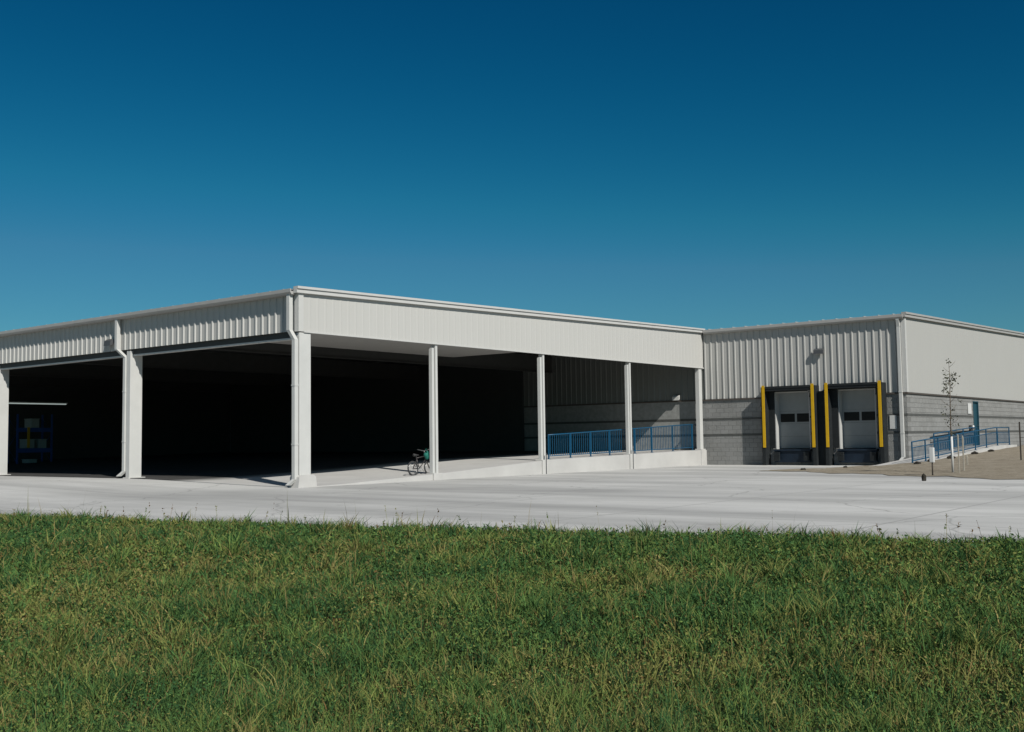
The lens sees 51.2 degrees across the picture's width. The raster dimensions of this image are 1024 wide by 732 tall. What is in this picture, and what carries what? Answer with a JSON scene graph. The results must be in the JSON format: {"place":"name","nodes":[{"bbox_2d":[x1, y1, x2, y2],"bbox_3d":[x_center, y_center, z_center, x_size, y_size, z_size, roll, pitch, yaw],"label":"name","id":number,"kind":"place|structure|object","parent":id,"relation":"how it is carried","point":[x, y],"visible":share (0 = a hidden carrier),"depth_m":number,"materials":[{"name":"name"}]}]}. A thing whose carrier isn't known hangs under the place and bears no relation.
{"place":"outdoors","nodes":[
{"label":"outdoors","id":0,"kind":"place"},
{"bbox_2d":[0,450,706,486],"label":"floor","id":1,"kind":"structure","parent":0,"point":[269,469],"depth_m":42.89,"materials":[{"name":"concrete"}]},
{"bbox_2d":[22,459,36,462],"bbox_3d":[-26.024,5.269,57.620,0.790,0.490,0.480,-4,-5,38],"label":"storage bin","id":2,"kind":"object","parent":1,"relation":"on","point":[29,460],"visible":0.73,"depth_m":57.42,"materials":[{"name":"plastic"}]},
{"bbox_2d":[7,414,52,463],"bbox_3d":[-26.037,4.071,57.763,1.160,2.900,1.980,-4,-5,38],"label":"pallet rack","id":3,"kind":"object","parent":1,"relation":"on","point":[28,430],"visible":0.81,"depth_m":57.37,"materials":[{"name":"blue metal"}]},
{"bbox_2d":[19,439,34,447],"bbox_3d":[-26.132,4.185,57.577,0.790,0.490,0.480,-4,-5,38],"label":"storage bin","id":4,"kind":"object","parent":3,"relation":"on","point":[23,443],"visible":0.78,"depth_m":57.39,"materials":[{"name":"plastic"}]},
{"bbox_2d":[24,419,38,427],"bbox_3d":[-25.992,3.099,57.848,0.790,0.490,0.480,-4,-5,38],"label":"storage bin","id":5,"kind":"object","parent":3,"relation":"on","point":[32,423],"visible":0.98,"depth_m":57.63,"materials":[{"name":"plastic"}]},
{"bbox_2d":[34,439,46,447],"bbox_3d":[-25.716,4.216,58.101,0.790,0.490,0.480,-4,-5,38],"label":"storage bin","id":6,"kind":"object","parent":3,"relation":"on","point":[39,443],"visible":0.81,"depth_m":57.85,"materials":[{"name":"plastic"}]},
{"bbox_2d":[0,286,705,487],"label":"canopy","id":7,"kind":"object","parent":1,"relation":"on","point":[130,388],"visible":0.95,"depth_m":41.05,"materials":[{"name":"white metal"}]},
{"bbox_2d":[9,401,67,404],"bbox_3d":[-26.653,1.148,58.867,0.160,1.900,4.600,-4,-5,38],"label":"strip light","id":8,"kind":"object","parent":7,"relation":"hanging from","point":[54,403],"visible":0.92,"depth_m":59.30,"materials":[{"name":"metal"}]},
{"bbox_2d":[407,449,429,475],"bbox_3d":[-2.983,3.168,35.096,0.496,0.876,1.194,-2,-4,17],"label":"bicycle","id":9,"kind":"object","parent":1,"relation":"on","point":[417,466],"visible":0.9,"depth_m":34.97,"materials":[{"name":"metal"}]},
{"bbox_2d":[424,450,429,459],"bbox_3d":[-2.806,2.918,35.315,0.176,0.358,0.257,-4,-5,38],"label":"bag","id":10,"kind":"object","parent":9,"relation":"hanging from","point":[427,455],"visible":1,"depth_m":35.24,"materials":[{"name":"green fabric"}]},
{"bbox_2d":[548,424,696,458],"bbox_3d":[5.013,3.140,45.409,0.120,1.404,11.791,-4,-5,38],"label":"railing","id":11,"kind":"object","parent":1,"relation":"on","point":[609,443],"visible":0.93,"depth_m":44.75,"materials":[{"name":"blue metal"}]},
{"bbox_2d":[0,500,1023,731],"bbox_3d":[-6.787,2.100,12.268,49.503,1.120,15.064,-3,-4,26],"label":"grass","id":12,"kind":"structure","parent":0,"point":[32,543],"depth_m":8.60,"materials":[{"name":"green plant"}]},
{"bbox_2d":[0,465,1023,544],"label":"yard","id":13,"kind":"structure","parent":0,"point":[705,497],"depth_m":22.68,"materials":[{"name":"concrete"}]},
{"bbox_2d":[230,312,1023,465],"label":"warehouse","id":14,"kind":"structure","parent":13,"relation":"on","point":[835,391],"depth_m":50.88,"materials":[{"name":"white metal"}]},
{"bbox_2d":[779,392,809,447],"bbox_3d":[12.613,2.408,47.457,1.620,2.484,0.062,-4,-5,38],"label":"dock door","id":15,"kind":"structure","parent":14,"relation":"in","point":[795,406],"depth_m":47.48,"materials":[{"name":"paint"}]},
{"bbox_2d":[842,390,876,447],"bbox_3d":[14.896,2.253,45.659,1.620,2.484,0.062,-4,-5,38],"label":"dock door","id":16,"kind":"structure","parent":14,"relation":"in","point":[862,402],"depth_m":45.67,"materials":[{"name":"paint"}]},
{"bbox_2d":[890,415,896,428],"bbox_3d":[15.840,2.329,44.398,0.280,0.560,0.025,-4,-5,38],"label":"sign","id":17,"kind":"object","parent":14,"relation":"attached to","point":[893,421],"visible":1,"depth_m":44.38,"materials":[{"name":"white paint"}]},
{"bbox_2d":[967,403,971,413],"bbox_3d":[21.895,2.037,51.124,0.025,0.500,0.560,-4,-5,38],"label":"sign","id":18,"kind":"object","parent":14,"relation":"attached to","point":[969,409],"visible":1,"depth_m":51.09,"materials":[{"name":"white paint"}]},
{"bbox_2d":[973,403,977,444],"bbox_3d":[22.523,2.817,52.031,0.040,2.070,0.830,-4,-5,38],"label":"door","id":19,"kind":"structure","parent":14,"relation":"in","point":[974,404],"depth_m":52.14,"materials":[{"name":"teal paint"}]},
{"bbox_2d":[921,473,925,480],"bbox_3d":[11.352,3.095,29.442,0.106,0.284,0.108,0,-4,-5],"label":"dirt clod","id":20,"kind":"object","parent":13,"relation":"on","point":[923,476],"visible":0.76,"depth_m":29.41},
{"bbox_2d":[0,0,1023,332],"label":"sky","id":21,"kind":"structure","parent":0,"point":[705,164],"materials":[{"name":"blue"}]},
{"bbox_2d":[762,445,1023,478],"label":"dirt","id":22,"kind":"structure","parent":0,"point":[1006,463],"depth_m":37.06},
{"bbox_2d":[929,447,934,474],"bbox_3d":[12.922,2.958,32.857,0.136,0.900,0.136,-4,-5,38],"label":"marker post","id":23,"kind":"object","parent":22,"relation":"on","point":[931,455],"visible":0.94,"depth_m":32.82,"materials":[{"name":"white paint"}]},
{"bbox_2d":[941,358,960,471],"bbox_3d":[13.997,1.569,34.051,0.622,3.654,0.513,-4,-5,38],"label":"sapling","id":24,"kind":"object","parent":22,"relation":"on","point":[950,424],"visible":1,"depth_m":34.04,"materials":[{"name":"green plant"}]},
{"bbox_2d":[957,434,959,472],"bbox_3d":[14.044,2.774,33.601,0.036,1.260,0.036,-4,-5,38],"label":"stake","id":25,"kind":"object","parent":22,"relation":"on","point":[958,453],"visible":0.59,"depth_m":33.59,"materials":[{"name":"brown wood"}]},
{"bbox_2d":[962,436,964,470],"bbox_3d":[14.477,2.822,34.276,0.044,1.180,0.044,-4,-5,38],"label":"stake","id":26,"kind":"object","parent":22,"relation":"on","point":[963,453],"visible":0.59,"depth_m":34.26,"materials":[{"name":"brown wood"}]},
{"bbox_2d":[1019,422,1023,459],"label":"fence post","id":27,"kind":"object","parent":22,"relation":"on","point":[1020,437],"visible":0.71,"depth_m":39.05,"materials":[{"name":"grey metal"}]},
{"bbox_2d":[873,445,1016,465],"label":"ramp","id":28,"kind":"structure","parent":0,"point":[969,451],"depth_m":45.99,"materials":[{"name":"concrete"}]},
{"bbox_2d":[933,427,978,450],"bbox_3d":[20.263,3.366,48.694,0.120,1.169,6.770,-4,-5,38],"label":"railing","id":29,"kind":"object","parent":28,"relation":"on","point":[969,435],"visible":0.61,"depth_m":48.66,"materials":[{"name":"blue metal"}]},
{"bbox_2d":[911,427,1009,462],"bbox_3d":[19.678,3.358,46.253,0.120,1.433,14.620,-4,-5,38],"label":"railing","id":30,"kind":"object","parent":28,"relation":"on","point":[975,436],"visible":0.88,"depth_m":45.80,"materials":[{"name":"blue metal"}]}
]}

